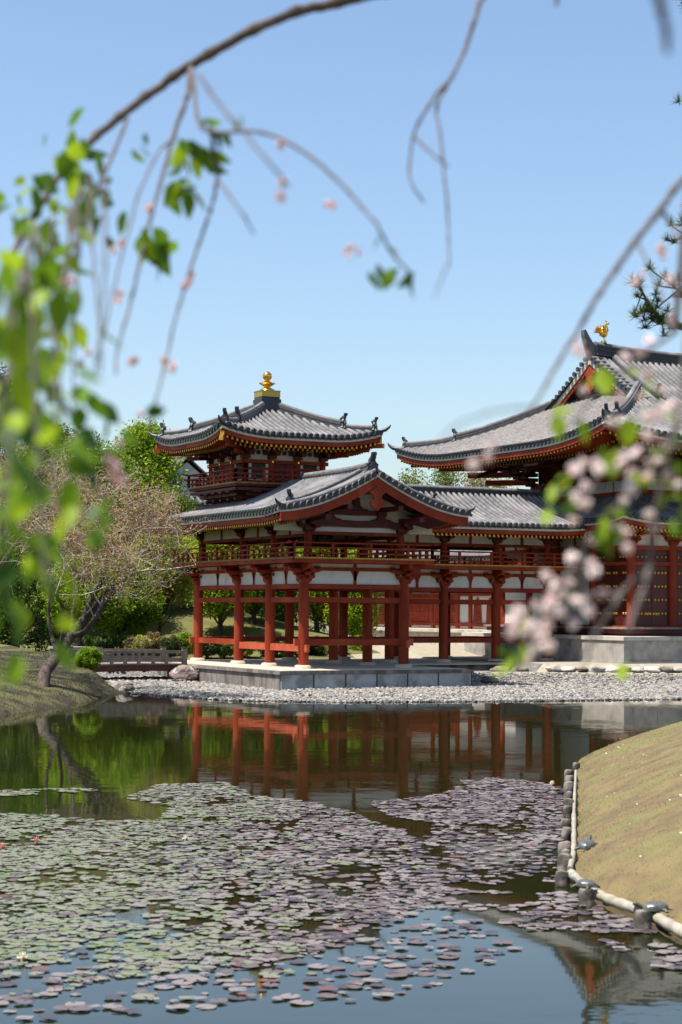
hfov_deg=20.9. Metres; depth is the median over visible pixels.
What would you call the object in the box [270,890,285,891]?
lily pad
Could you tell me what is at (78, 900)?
lily pad
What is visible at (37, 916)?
lily pad
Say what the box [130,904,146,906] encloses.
lily pad
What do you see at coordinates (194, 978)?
lily pad
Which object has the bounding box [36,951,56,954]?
lily pad
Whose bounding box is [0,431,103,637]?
broadleaf tree
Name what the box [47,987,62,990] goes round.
lily pad
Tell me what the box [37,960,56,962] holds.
lily pad
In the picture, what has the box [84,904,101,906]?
lily pad
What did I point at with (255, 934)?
lily pad
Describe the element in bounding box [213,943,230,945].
lily pad
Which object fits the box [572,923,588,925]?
lily pad
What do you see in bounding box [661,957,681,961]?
lily pad
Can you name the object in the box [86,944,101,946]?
lily pad
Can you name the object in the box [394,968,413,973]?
lily pad
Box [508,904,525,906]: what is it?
lily pad
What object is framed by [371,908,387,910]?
lily pad
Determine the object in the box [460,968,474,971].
lily pad
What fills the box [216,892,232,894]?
lily pad
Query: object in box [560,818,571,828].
log post
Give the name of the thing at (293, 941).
lily pad
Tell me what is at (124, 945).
lily pad
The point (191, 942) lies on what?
lily pad
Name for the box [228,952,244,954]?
lily pad
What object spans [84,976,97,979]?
lily pad
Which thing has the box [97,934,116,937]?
lily pad
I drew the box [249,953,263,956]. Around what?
lily pad
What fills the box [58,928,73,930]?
lily pad
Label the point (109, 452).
broadleaf tree
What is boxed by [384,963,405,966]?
lily pad
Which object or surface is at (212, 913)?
lily pad
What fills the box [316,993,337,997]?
lily pad
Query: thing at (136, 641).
shrub
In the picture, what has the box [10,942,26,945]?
lily pad
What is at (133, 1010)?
lily pad
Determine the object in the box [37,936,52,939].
lily pad
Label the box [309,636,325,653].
shrub
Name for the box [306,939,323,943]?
lily pad
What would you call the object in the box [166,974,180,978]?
lily pad
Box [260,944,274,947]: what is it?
lily pad
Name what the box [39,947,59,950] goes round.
lily pad
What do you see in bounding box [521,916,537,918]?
lily pad
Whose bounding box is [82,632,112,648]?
shrub
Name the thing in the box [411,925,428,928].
lily pad
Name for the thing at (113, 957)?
lily pad
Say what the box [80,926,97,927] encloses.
lily pad
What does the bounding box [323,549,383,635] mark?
maple tree
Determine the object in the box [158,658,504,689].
stone platform
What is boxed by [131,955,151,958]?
lily pad
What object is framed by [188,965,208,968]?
lily pad
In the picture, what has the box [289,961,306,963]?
lily pad
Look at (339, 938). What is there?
lily pad
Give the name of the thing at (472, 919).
lily pad
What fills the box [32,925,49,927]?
lily pad
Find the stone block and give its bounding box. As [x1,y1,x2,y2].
[48,646,101,656]
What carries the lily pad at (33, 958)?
on the pond water
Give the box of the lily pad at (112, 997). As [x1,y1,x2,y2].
[104,995,121,998]
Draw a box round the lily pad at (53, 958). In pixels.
[46,957,63,959]
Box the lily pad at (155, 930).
[146,929,159,932]
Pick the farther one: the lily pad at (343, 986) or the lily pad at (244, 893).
the lily pad at (244, 893)
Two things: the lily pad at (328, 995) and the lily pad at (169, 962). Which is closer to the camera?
the lily pad at (328, 995)
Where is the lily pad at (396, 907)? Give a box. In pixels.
[389,906,405,908]
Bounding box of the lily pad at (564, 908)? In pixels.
[556,907,572,909]
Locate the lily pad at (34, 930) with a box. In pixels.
[28,928,47,932]
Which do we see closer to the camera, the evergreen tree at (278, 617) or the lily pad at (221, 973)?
the lily pad at (221, 973)
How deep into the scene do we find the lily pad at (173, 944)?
14.65 m
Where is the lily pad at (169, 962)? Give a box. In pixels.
[161,960,181,963]
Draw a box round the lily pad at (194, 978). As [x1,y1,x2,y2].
[185,976,207,981]
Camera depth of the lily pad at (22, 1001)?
12.47 m
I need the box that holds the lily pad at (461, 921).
[452,920,469,923]
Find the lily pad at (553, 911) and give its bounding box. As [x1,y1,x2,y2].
[544,911,562,912]
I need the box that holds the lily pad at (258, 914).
[248,913,264,915]
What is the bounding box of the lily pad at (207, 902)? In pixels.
[199,901,215,903]
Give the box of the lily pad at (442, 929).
[434,928,448,930]
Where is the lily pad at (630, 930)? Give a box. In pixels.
[626,929,643,931]
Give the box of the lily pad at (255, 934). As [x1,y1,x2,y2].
[249,933,265,935]
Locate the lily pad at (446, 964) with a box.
[436,962,455,965]
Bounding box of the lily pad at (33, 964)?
[25,963,40,966]
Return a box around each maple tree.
[32,551,135,645]
[86,555,165,655]
[122,529,198,635]
[180,534,198,609]
[185,540,255,635]
[244,545,286,622]
[294,546,339,631]
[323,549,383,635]
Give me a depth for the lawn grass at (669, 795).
23.03 m
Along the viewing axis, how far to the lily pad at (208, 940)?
14.86 m
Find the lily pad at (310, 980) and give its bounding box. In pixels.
[302,978,323,981]
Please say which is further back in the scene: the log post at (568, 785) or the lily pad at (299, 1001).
the log post at (568, 785)
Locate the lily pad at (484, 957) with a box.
[474,956,494,959]
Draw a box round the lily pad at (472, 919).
[467,918,483,920]
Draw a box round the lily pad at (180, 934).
[170,933,187,935]
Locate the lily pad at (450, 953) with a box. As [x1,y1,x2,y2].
[444,952,460,955]
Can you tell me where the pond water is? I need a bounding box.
[0,693,681,1023]
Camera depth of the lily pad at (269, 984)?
13.11 m
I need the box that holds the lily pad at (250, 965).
[239,963,258,967]
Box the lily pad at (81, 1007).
[67,1005,91,1010]
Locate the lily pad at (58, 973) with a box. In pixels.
[51,972,69,975]
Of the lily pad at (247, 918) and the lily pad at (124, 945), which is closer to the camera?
the lily pad at (124, 945)
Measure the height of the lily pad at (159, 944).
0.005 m
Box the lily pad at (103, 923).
[98,922,113,924]
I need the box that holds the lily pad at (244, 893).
[238,892,253,894]
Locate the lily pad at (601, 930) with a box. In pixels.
[590,929,609,932]
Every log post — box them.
[555,870,569,884]
[557,853,571,870]
[558,841,570,853]
[559,849,569,853]
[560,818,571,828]
[560,827,571,840]
[563,781,573,792]
[563,798,573,807]
[563,805,571,817]
[564,769,573,776]
[564,775,573,782]
[564,791,572,798]
[572,762,579,770]
[578,888,594,906]
[634,909,651,928]
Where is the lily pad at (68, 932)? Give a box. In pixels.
[59,930,79,934]
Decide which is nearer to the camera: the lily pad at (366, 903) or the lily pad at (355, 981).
the lily pad at (355, 981)
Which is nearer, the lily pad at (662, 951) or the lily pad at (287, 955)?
the lily pad at (287, 955)
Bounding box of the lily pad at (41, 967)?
[32,966,49,969]
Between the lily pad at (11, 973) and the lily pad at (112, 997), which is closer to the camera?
the lily pad at (112, 997)
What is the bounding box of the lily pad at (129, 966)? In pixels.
[118,965,139,968]
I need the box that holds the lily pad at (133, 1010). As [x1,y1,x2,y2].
[126,1008,141,1011]
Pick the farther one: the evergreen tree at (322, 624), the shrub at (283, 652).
the evergreen tree at (322, 624)
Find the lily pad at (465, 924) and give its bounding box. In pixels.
[459,923,474,926]
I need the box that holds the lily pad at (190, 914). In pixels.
[184,913,197,915]
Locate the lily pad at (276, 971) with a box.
[261,969,282,972]
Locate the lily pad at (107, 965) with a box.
[99,963,117,967]
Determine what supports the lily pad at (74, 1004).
on the pond water
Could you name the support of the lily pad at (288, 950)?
on the pond water
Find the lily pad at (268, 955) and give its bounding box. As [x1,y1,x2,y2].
[262,954,281,957]
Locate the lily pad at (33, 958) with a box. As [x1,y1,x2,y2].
[27,956,43,959]
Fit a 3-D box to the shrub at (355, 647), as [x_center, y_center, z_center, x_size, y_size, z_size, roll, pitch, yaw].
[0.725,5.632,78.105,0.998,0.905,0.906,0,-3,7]
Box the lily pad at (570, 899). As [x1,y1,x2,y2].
[566,898,577,900]
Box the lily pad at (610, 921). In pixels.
[601,919,620,923]
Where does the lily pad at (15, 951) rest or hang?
on the pond water
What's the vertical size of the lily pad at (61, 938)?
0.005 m
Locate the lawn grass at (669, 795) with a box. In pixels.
[573,721,681,918]
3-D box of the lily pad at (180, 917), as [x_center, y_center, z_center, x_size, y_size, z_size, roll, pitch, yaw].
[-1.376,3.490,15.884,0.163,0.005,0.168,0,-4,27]
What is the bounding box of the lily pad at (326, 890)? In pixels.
[316,889,332,891]
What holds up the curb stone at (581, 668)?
on the ground at (178, 621)
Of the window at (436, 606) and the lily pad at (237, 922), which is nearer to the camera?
the lily pad at (237, 922)
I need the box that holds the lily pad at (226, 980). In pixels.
[216,979,234,981]
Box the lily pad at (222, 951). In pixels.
[215,949,231,952]
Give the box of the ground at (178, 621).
[0,578,681,928]
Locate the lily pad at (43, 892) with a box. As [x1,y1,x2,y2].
[35,891,51,892]
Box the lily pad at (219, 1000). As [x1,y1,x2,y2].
[209,998,227,1001]
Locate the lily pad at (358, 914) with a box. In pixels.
[349,913,366,914]
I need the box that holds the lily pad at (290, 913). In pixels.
[281,912,299,914]
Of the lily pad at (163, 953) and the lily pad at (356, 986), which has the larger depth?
the lily pad at (163, 953)
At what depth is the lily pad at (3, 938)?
14.89 m
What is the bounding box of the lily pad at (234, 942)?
[225,940,243,944]
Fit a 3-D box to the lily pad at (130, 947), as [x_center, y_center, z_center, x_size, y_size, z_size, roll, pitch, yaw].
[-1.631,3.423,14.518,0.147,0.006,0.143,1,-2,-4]
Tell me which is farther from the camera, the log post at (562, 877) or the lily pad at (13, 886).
the log post at (562, 877)
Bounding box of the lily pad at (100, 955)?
[92,954,111,957]
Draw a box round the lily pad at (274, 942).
[269,941,283,943]
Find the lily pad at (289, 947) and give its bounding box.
[281,946,297,948]
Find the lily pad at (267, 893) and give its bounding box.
[259,892,276,894]
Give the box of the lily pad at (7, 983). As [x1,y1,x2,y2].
[0,981,17,985]
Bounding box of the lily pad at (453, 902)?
[445,902,461,903]
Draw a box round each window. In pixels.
[378,604,383,620]
[410,596,430,621]
[434,596,455,622]
[473,597,481,622]
[486,597,490,622]
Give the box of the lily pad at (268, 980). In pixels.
[260,978,279,981]
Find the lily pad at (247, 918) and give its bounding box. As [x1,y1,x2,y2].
[239,917,256,919]
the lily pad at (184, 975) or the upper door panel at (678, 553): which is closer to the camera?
the lily pad at (184, 975)
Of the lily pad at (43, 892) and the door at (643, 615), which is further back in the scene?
the door at (643, 615)
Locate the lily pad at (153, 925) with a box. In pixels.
[147,924,163,927]
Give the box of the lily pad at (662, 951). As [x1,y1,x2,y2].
[655,950,673,953]
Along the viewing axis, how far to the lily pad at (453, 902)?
16.79 m
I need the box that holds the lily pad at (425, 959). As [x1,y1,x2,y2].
[421,958,435,960]
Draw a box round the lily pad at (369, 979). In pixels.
[362,978,381,981]
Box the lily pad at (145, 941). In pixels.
[134,940,152,942]
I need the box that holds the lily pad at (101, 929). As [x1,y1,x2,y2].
[93,927,110,930]
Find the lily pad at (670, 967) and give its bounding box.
[664,965,678,968]
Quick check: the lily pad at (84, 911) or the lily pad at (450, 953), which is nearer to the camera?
the lily pad at (450, 953)
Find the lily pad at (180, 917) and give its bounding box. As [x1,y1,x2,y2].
[171,917,189,918]
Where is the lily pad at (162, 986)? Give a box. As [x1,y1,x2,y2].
[154,984,174,988]
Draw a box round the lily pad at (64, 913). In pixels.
[58,912,74,914]
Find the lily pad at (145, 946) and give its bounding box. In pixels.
[141,945,157,947]
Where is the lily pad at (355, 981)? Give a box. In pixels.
[346,980,364,983]
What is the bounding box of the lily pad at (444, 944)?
[437,943,454,946]
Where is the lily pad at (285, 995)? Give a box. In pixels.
[280,993,300,998]
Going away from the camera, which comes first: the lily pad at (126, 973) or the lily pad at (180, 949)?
the lily pad at (126, 973)
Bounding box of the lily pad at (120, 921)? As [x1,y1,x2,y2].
[112,920,128,922]
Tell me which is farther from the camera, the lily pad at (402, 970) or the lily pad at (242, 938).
the lily pad at (242, 938)
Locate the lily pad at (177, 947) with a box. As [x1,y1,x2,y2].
[166,946,185,949]
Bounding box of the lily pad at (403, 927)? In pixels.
[399,926,412,928]
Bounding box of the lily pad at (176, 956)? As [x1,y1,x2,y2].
[167,955,186,957]
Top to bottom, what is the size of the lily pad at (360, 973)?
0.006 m
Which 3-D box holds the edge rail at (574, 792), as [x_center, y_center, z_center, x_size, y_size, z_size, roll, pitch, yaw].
[3.377,4.016,26.680,0.049,0.047,6.461,0,-3,7]
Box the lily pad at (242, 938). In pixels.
[235,936,253,939]
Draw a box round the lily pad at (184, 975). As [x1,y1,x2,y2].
[177,974,200,977]
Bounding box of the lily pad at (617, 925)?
[608,924,625,927]
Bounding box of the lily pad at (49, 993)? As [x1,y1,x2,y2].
[39,991,57,995]
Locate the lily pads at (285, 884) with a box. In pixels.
[0,778,681,1012]
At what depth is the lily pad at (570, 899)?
17.07 m
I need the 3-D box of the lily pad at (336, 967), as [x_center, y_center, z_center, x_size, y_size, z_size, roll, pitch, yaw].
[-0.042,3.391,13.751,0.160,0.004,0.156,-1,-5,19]
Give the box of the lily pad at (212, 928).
[205,927,221,929]
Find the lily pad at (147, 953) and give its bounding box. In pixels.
[133,952,153,955]
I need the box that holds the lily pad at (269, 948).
[256,947,275,949]
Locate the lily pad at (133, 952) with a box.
[128,951,143,953]
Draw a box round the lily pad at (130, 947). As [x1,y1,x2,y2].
[124,946,141,948]
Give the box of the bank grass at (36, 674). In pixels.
[0,650,138,714]
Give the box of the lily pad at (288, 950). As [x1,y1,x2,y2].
[283,949,297,951]
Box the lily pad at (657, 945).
[648,943,667,946]
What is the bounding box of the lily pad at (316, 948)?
[307,947,325,949]
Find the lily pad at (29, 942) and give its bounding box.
[22,941,41,944]
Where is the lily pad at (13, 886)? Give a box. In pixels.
[8,885,25,887]
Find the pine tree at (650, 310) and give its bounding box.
[622,0,681,337]
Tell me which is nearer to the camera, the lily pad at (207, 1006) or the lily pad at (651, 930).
the lily pad at (207, 1006)
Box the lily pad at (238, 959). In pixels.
[228,957,246,960]
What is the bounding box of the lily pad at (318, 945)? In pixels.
[314,944,328,946]
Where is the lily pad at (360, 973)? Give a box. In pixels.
[349,971,370,975]
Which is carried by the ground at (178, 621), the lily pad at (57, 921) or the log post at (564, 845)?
the log post at (564, 845)
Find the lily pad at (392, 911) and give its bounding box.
[385,910,401,912]
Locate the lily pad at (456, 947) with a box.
[446,946,461,948]
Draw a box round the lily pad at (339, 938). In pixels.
[331,936,347,939]
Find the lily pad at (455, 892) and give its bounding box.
[449,891,463,893]
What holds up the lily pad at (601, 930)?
on the pond water
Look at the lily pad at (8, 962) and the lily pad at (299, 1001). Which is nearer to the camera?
the lily pad at (299, 1001)
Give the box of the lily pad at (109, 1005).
[102,1003,121,1007]
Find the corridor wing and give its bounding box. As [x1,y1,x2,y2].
[145,370,591,668]
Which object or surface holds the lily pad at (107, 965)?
on the pond water
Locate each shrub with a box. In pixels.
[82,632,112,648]
[107,634,129,655]
[119,634,152,655]
[141,631,166,654]
[158,635,183,656]
[176,631,192,656]
[203,643,220,658]
[217,636,233,658]
[244,635,257,657]
[257,636,281,656]
[279,641,297,654]
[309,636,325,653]
[324,645,348,652]
[348,635,361,650]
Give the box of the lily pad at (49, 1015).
[38,1013,58,1017]
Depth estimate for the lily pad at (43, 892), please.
17.29 m
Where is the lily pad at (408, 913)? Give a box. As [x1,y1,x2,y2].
[400,912,418,914]
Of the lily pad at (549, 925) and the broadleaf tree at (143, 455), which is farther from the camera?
the broadleaf tree at (143, 455)
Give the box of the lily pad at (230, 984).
[222,983,238,986]
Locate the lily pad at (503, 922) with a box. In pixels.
[498,921,515,923]
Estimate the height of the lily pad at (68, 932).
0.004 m
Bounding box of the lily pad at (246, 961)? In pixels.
[240,960,256,962]
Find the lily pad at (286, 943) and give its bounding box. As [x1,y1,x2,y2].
[278,942,295,944]
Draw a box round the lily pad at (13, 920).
[8,919,24,921]
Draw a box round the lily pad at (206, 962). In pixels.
[200,960,219,964]
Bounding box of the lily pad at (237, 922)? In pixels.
[227,921,243,923]
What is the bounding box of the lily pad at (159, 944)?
[150,942,165,945]
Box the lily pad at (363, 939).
[355,937,372,940]
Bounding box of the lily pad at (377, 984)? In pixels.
[370,983,386,986]
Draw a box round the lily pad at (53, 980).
[45,979,62,982]
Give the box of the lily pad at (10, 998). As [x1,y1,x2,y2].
[3,996,23,999]
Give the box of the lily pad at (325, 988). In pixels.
[318,986,337,989]
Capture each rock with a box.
[114,680,133,687]
[114,684,133,691]
[169,665,198,678]
[188,664,199,676]
[480,676,498,683]
[490,666,508,671]
[514,666,528,671]
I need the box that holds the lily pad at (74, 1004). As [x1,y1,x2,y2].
[65,1002,84,1005]
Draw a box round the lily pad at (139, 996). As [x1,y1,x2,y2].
[131,993,154,998]
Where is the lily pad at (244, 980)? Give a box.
[238,978,251,981]
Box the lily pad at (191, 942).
[185,941,199,944]
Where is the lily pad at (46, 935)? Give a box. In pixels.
[35,934,52,936]
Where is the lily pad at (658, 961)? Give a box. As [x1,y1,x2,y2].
[650,960,667,963]
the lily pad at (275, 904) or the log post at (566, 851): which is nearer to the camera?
the lily pad at (275, 904)
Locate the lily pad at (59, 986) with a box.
[48,985,64,987]
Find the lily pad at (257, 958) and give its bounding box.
[250,956,266,959]
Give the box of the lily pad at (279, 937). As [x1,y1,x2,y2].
[273,936,288,939]
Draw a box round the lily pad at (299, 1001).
[290,999,313,1004]
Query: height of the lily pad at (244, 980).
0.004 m
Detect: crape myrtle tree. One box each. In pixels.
[0,428,145,567]
[0,457,216,686]
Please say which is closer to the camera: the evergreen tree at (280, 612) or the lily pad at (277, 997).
the lily pad at (277, 997)
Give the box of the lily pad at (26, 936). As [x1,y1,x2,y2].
[18,935,34,937]
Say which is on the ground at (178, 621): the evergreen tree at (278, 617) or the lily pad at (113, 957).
the evergreen tree at (278, 617)
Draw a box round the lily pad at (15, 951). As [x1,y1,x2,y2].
[8,949,25,952]
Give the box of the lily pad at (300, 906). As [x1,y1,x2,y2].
[290,905,308,907]
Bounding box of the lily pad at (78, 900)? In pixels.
[72,899,89,901]
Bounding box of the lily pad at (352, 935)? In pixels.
[342,934,359,936]
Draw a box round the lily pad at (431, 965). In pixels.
[425,964,440,966]
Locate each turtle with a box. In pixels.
[570,877,599,889]
[574,834,597,851]
[632,901,671,912]
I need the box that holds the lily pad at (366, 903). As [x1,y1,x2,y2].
[357,902,373,904]
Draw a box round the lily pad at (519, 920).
[511,919,529,921]
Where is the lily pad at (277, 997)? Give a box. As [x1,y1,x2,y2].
[272,996,286,999]
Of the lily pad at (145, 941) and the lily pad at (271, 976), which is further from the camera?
the lily pad at (145, 941)
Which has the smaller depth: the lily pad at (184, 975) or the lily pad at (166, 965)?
the lily pad at (184, 975)
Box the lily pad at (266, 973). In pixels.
[258,971,277,975]
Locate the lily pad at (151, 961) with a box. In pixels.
[144,959,161,962]
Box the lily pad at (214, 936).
[208,934,221,937]
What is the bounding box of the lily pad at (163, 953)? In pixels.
[153,952,170,955]
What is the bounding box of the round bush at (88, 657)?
[74,646,103,669]
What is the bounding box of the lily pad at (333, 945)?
[324,943,344,946]
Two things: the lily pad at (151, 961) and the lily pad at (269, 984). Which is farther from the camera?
the lily pad at (151, 961)
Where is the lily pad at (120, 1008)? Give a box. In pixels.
[112,1007,127,1010]
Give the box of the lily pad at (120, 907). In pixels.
[111,907,129,908]
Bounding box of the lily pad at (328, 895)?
[320,894,336,896]
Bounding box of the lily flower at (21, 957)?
[17,951,26,961]
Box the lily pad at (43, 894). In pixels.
[35,893,52,895]
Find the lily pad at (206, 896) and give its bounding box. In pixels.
[200,895,216,897]
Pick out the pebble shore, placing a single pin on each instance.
(572, 689)
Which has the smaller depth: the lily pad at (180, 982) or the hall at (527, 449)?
the lily pad at (180, 982)
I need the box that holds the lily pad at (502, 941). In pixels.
[492,940,512,943]
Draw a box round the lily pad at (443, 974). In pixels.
[437,973,451,976]
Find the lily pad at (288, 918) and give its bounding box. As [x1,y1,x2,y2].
[277,917,293,919]
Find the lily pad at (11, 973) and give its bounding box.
[2,972,20,974]
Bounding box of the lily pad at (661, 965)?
[650,964,669,966]
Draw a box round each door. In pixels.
[223,465,230,482]
[274,464,293,480]
[596,566,611,624]
[612,565,626,624]
[636,565,650,624]
[651,566,667,624]
[677,566,681,624]
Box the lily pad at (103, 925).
[94,925,112,926]
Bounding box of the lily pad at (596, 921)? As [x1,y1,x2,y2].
[586,920,603,922]
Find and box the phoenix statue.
[594,321,609,342]
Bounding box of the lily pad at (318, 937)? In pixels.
[308,936,327,938]
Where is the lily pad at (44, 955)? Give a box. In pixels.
[35,954,53,958]
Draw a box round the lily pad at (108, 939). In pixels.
[102,938,119,940]
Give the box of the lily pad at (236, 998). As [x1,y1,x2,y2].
[227,996,247,999]
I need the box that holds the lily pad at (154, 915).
[142,914,161,916]
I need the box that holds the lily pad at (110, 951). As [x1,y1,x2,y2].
[104,950,119,952]
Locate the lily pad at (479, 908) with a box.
[468,907,486,909]
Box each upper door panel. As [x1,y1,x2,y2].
[596,550,626,561]
[636,550,667,561]
[676,551,681,561]
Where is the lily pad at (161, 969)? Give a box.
[152,968,169,970]
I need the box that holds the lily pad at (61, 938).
[52,937,69,940]
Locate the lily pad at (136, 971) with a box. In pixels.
[121,970,140,972]
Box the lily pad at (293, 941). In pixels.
[288,940,304,942]
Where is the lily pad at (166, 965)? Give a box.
[159,963,180,967]
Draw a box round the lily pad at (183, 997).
[179,996,196,998]
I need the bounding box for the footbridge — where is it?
[69,646,187,671]
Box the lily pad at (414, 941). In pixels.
[407,940,426,943]
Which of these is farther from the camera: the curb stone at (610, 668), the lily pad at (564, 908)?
the curb stone at (610, 668)
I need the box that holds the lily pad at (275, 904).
[270,903,287,905]
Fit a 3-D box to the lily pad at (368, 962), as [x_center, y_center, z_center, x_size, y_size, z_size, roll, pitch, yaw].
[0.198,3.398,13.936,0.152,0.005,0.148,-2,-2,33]
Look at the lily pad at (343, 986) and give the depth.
13.07 m
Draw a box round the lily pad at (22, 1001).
[14,999,32,1003]
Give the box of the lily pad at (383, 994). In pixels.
[372,992,394,995]
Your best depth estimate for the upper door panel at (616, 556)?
71.62 m
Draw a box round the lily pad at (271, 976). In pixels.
[263,975,279,977]
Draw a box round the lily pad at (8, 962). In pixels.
[2,960,16,963]
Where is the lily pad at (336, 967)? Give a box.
[325,966,344,969]
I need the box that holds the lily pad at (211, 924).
[203,922,221,925]
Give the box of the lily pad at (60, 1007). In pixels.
[53,1005,72,1009]
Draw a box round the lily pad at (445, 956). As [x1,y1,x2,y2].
[437,955,457,958]
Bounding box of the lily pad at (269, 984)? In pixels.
[261,982,277,985]
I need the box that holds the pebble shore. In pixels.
[112,671,681,702]
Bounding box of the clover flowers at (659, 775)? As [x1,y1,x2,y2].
[605,731,681,856]
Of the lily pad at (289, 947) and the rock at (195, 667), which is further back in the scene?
the rock at (195, 667)
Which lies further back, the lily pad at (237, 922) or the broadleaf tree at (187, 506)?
the broadleaf tree at (187, 506)
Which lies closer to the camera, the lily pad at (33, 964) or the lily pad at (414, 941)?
the lily pad at (33, 964)
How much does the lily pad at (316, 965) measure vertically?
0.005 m
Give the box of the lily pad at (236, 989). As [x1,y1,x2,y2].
[228,987,246,990]
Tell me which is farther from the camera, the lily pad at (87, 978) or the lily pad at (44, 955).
the lily pad at (44, 955)
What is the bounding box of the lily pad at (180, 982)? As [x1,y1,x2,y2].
[172,979,193,984]
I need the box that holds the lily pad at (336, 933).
[327,932,345,935]
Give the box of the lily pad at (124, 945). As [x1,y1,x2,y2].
[119,943,135,946]
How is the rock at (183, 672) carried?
on the pebble channel
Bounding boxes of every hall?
[149,456,209,595]
[387,329,681,663]
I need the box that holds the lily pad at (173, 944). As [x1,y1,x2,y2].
[166,942,181,945]
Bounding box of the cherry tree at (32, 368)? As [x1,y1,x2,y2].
[0,0,681,685]
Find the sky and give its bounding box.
[0,0,681,504]
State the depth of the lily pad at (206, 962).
13.90 m
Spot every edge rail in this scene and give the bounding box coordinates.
[567,813,576,870]
[568,869,582,887]
[572,770,576,812]
[592,888,640,913]
[651,912,681,938]
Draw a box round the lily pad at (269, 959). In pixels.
[262,958,277,960]
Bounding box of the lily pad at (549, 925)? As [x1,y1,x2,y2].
[539,924,557,926]
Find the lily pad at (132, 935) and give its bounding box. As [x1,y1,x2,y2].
[124,934,143,936]
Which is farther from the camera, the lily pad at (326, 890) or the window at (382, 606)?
the window at (382, 606)
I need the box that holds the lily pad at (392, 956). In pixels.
[386,954,402,957]
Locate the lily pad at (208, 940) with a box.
[200,939,217,941]
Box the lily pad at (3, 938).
[0,936,13,939]
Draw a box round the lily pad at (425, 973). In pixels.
[417,972,434,975]
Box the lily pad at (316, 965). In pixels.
[308,963,328,967]
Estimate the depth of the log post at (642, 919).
15.52 m
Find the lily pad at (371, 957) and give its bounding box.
[363,956,379,958]
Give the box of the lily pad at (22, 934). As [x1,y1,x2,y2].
[11,933,28,935]
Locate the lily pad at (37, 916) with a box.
[27,915,44,918]
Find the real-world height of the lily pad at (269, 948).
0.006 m
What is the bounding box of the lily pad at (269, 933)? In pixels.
[263,932,278,934]
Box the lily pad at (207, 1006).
[195,1004,216,1008]
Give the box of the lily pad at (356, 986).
[348,985,362,987]
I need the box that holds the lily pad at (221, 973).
[215,972,231,975]
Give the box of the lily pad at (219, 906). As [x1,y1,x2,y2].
[207,905,225,907]
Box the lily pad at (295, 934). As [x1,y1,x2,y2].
[283,932,302,935]
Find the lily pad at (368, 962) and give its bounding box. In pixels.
[358,960,376,964]
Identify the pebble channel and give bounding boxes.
[101,675,262,692]
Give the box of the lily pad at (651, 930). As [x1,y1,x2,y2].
[644,929,658,931]
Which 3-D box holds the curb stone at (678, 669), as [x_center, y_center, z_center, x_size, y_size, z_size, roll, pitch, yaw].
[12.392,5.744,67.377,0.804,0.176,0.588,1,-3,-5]
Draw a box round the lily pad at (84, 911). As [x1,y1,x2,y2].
[76,910,92,912]
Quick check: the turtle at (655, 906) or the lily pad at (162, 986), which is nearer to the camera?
the lily pad at (162, 986)
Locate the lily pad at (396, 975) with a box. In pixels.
[385,973,406,976]
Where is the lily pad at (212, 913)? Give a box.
[200,912,216,914]
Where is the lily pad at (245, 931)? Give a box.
[236,931,254,933]
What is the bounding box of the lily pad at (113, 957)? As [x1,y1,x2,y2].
[102,956,120,958]
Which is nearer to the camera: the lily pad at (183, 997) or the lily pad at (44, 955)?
the lily pad at (183, 997)
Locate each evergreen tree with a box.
[0,363,29,497]
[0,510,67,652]
[67,493,156,631]
[233,605,297,625]
[257,546,297,622]
[295,615,328,631]
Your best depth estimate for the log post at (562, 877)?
18.08 m
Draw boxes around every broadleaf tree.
[0,423,108,519]
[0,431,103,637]
[52,441,153,547]
[107,417,189,517]
[150,484,202,515]
[397,467,429,484]
[426,468,465,485]
[457,471,500,487]
[487,478,518,488]
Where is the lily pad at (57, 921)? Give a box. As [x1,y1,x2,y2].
[50,919,67,922]
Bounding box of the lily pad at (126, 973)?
[120,972,135,974]
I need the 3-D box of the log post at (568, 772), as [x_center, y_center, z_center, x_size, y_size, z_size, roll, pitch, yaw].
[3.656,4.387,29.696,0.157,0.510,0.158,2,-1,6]
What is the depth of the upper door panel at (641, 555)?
71.03 m
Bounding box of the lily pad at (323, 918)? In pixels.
[315,917,331,918]
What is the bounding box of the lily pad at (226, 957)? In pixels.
[219,956,232,959]
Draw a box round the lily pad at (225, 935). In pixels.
[217,934,236,936]
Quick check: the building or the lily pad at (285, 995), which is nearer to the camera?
the lily pad at (285, 995)
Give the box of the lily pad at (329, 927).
[319,926,333,928]
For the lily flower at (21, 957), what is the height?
0.080 m
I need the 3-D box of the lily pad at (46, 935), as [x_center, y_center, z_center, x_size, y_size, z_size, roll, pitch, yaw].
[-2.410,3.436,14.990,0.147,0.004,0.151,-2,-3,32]
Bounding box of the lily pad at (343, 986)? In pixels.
[336,984,352,988]
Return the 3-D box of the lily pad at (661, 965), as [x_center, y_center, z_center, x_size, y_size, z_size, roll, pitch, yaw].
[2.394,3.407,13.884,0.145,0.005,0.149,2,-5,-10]
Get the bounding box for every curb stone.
[545,665,561,671]
[561,666,574,671]
[574,666,588,670]
[587,666,605,671]
[604,665,617,671]
[630,666,644,671]
[644,666,660,671]
[659,666,673,671]
[673,667,681,671]
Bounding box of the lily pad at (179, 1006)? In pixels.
[166,1004,189,1008]
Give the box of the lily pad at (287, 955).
[276,954,296,957]
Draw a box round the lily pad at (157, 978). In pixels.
[150,976,165,979]
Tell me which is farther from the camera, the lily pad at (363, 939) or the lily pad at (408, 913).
the lily pad at (408, 913)
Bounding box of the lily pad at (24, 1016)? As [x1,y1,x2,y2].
[15,1015,33,1018]
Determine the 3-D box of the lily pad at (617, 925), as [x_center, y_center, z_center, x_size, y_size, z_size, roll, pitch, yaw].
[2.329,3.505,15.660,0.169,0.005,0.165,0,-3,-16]
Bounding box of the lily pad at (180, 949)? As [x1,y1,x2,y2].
[178,948,194,950]
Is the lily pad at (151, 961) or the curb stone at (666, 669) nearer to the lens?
the lily pad at (151, 961)

